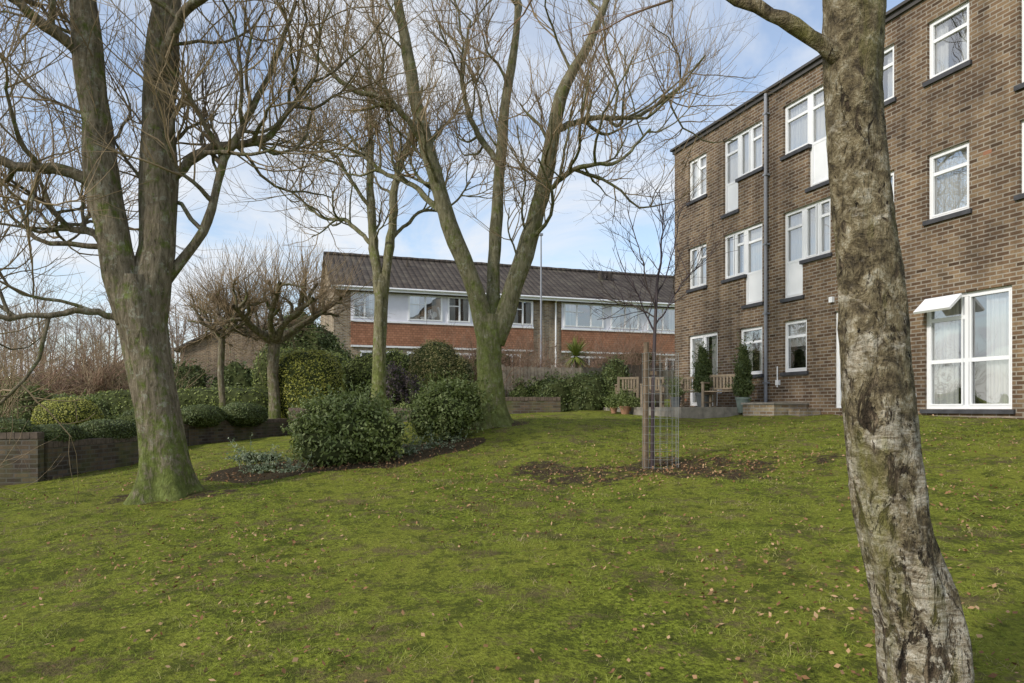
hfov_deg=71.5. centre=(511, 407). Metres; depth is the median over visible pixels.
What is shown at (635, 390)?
garden chair
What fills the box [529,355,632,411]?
ivy hedge
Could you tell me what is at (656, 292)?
sapling tree
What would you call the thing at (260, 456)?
ground cover plant
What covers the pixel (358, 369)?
clipped yew hedge
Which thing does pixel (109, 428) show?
clipped hedge
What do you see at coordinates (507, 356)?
russet bush
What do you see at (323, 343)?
holly bush
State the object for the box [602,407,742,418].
patio paving
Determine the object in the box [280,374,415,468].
evergreen shrub
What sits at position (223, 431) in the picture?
garden wall
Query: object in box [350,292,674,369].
window frames
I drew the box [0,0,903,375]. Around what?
sky
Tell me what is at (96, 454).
garden wall
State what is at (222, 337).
pollarded tree
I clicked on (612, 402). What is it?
terracotta planter
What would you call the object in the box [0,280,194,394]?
bare shrub
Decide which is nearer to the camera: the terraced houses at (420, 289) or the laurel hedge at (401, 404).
the laurel hedge at (401, 404)
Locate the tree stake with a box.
[643,342,656,468]
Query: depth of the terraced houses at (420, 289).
36.50 m
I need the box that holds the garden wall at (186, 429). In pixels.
[184,424,187,445]
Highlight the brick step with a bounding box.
[741,402,820,415]
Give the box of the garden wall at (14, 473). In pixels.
[0,432,43,485]
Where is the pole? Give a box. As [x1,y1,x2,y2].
[539,233,542,367]
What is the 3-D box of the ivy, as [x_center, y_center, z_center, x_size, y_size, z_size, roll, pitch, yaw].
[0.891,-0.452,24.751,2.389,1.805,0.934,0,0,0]
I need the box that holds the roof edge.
[670,0,923,154]
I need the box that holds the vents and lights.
[717,297,833,392]
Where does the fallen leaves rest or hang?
on the lawn ground at (548, 642)
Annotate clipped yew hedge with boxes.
[251,347,348,418]
[278,349,345,418]
[341,347,410,398]
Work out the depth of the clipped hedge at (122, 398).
24.42 m
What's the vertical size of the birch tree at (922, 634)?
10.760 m
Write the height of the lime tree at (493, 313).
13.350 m
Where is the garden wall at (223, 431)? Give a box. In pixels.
[188,419,288,445]
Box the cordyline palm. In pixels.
[559,335,595,370]
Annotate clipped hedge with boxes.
[0,416,40,432]
[36,418,136,441]
[49,386,281,418]
[116,401,268,427]
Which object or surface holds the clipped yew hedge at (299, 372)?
on the lawn ground at (548, 642)
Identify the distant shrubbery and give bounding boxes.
[1,327,205,397]
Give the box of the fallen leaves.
[0,413,1023,682]
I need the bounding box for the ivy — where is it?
[504,369,562,396]
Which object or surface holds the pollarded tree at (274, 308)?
on the lawn ground at (548, 642)
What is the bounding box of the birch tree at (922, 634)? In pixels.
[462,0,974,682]
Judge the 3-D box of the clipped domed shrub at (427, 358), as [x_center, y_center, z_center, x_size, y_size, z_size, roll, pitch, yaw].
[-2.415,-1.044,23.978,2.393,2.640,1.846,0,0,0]
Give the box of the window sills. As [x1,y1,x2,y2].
[686,59,1023,413]
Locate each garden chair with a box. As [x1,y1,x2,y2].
[615,377,638,397]
[640,377,663,406]
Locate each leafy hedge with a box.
[463,347,520,396]
[561,347,669,375]
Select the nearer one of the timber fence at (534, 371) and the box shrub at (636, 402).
the box shrub at (636, 402)
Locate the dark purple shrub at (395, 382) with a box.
[370,361,424,406]
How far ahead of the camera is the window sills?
14.08 m
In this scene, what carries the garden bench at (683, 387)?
on the patio paving
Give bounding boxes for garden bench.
[670,376,715,406]
[701,374,740,406]
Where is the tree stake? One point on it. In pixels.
(646, 352)
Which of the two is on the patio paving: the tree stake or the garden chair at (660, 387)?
the garden chair at (660, 387)
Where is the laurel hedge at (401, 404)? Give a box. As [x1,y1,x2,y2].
[294,392,416,407]
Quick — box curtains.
[694,8,1008,403]
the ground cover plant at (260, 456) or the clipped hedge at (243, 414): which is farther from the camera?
the clipped hedge at (243, 414)
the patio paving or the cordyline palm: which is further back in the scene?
the cordyline palm
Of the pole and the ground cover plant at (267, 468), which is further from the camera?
the pole
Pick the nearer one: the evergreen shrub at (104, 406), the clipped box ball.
the clipped box ball
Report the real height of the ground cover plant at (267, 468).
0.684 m
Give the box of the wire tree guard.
[642,352,678,468]
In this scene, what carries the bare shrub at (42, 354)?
on the lawn ground at (548, 642)
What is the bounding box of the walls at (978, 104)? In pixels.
[675,0,1023,418]
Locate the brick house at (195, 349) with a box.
[173,324,266,386]
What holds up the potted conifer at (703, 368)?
on the patio paving
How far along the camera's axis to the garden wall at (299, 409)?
20.88 m
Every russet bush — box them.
[407,314,562,396]
[501,324,601,387]
[543,307,674,369]
[557,329,672,370]
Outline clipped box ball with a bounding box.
[30,397,104,425]
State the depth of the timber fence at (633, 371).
22.38 m
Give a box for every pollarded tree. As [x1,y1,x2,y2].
[170,221,390,418]
[170,268,280,407]
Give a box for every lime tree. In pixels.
[0,0,470,504]
[186,0,567,410]
[238,0,797,429]
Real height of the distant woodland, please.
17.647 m
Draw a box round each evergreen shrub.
[0,377,119,421]
[75,355,253,394]
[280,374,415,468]
[404,365,496,442]
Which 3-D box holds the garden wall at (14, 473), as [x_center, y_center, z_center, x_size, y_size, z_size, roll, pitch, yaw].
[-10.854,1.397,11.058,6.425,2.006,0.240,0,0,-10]
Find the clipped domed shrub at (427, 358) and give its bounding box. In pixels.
[406,338,474,391]
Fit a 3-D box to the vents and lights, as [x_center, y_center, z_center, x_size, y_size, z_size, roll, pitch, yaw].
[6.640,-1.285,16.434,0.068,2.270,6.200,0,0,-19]
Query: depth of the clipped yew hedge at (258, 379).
25.80 m
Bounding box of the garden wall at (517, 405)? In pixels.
[505,397,560,413]
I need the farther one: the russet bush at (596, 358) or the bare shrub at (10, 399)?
the russet bush at (596, 358)
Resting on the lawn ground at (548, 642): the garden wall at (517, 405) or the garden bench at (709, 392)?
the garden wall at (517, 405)
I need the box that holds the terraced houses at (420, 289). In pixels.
[318,251,674,377]
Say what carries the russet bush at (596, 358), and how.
on the lawn ground at (548, 642)
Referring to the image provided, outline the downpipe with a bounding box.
[762,93,769,401]
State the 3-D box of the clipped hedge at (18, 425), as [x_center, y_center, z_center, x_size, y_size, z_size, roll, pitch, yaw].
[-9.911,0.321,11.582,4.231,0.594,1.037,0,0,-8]
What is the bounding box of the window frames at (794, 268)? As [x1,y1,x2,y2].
[690,0,1023,408]
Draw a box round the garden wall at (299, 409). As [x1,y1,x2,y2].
[288,408,411,434]
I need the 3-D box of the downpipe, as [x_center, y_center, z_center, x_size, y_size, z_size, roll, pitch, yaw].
[6.242,-3.805,17.460,0.130,7.810,0.120,0,0,-19]
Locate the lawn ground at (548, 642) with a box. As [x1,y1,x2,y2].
[0,376,1023,682]
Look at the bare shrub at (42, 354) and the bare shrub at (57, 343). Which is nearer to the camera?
the bare shrub at (57, 343)
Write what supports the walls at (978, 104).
on the lawn ground at (548, 642)
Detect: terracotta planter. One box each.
[598,385,624,412]
[612,385,635,413]
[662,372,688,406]
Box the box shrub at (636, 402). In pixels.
[605,391,639,409]
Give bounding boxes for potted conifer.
[683,338,721,406]
[724,332,759,412]
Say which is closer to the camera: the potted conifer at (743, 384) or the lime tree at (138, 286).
the lime tree at (138, 286)
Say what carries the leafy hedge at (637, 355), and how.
on the lawn ground at (548, 642)
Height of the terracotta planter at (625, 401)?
0.859 m
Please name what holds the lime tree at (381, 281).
on the lawn ground at (548, 642)
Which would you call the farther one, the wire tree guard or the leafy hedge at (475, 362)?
the leafy hedge at (475, 362)
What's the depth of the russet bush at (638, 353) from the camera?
30.28 m
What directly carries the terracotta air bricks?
attached to the walls at (978, 104)
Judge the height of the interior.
8.610 m
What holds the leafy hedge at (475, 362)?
on the lawn ground at (548, 642)
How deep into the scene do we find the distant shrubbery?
29.54 m
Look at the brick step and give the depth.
16.04 m
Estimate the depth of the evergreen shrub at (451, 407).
12.84 m
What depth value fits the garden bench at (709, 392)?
18.00 m
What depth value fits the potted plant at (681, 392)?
18.62 m
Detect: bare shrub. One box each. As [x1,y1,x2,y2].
[0,266,111,412]
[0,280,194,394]
[0,297,65,418]
[0,302,60,392]
[0,304,110,394]
[19,280,249,396]
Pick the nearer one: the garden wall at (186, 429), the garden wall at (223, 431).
the garden wall at (186, 429)
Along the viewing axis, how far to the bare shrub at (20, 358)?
25.51 m
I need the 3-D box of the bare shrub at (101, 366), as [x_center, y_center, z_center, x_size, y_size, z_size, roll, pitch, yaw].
[-14.909,-2.279,29.635,8.425,5.833,7.750,0,0,0]
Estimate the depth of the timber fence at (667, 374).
27.95 m
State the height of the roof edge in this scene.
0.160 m
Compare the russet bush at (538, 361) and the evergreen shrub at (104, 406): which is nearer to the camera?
the evergreen shrub at (104, 406)
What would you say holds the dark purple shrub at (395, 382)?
on the lawn ground at (548, 642)
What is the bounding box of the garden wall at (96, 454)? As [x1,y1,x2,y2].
[44,436,138,480]
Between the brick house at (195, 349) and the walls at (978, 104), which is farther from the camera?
the brick house at (195, 349)
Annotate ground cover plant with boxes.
[221,423,467,464]
[236,444,317,473]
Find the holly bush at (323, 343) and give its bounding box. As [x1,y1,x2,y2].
[250,310,357,383]
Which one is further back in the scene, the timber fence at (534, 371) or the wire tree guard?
the timber fence at (534, 371)
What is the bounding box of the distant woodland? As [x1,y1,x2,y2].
[0,250,320,379]
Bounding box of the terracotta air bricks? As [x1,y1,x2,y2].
[685,149,991,400]
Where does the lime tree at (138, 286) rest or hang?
on the lawn ground at (548, 642)
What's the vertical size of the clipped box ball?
0.876 m
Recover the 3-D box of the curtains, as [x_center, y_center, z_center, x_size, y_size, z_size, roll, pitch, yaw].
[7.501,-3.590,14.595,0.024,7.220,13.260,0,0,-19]
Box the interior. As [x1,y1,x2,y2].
[693,11,986,404]
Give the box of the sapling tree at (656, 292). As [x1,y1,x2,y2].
[552,141,747,468]
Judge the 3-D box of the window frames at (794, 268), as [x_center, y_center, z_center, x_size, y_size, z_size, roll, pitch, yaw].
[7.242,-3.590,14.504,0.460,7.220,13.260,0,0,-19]
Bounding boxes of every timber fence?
[502,364,583,396]
[581,365,674,398]
[602,362,662,406]

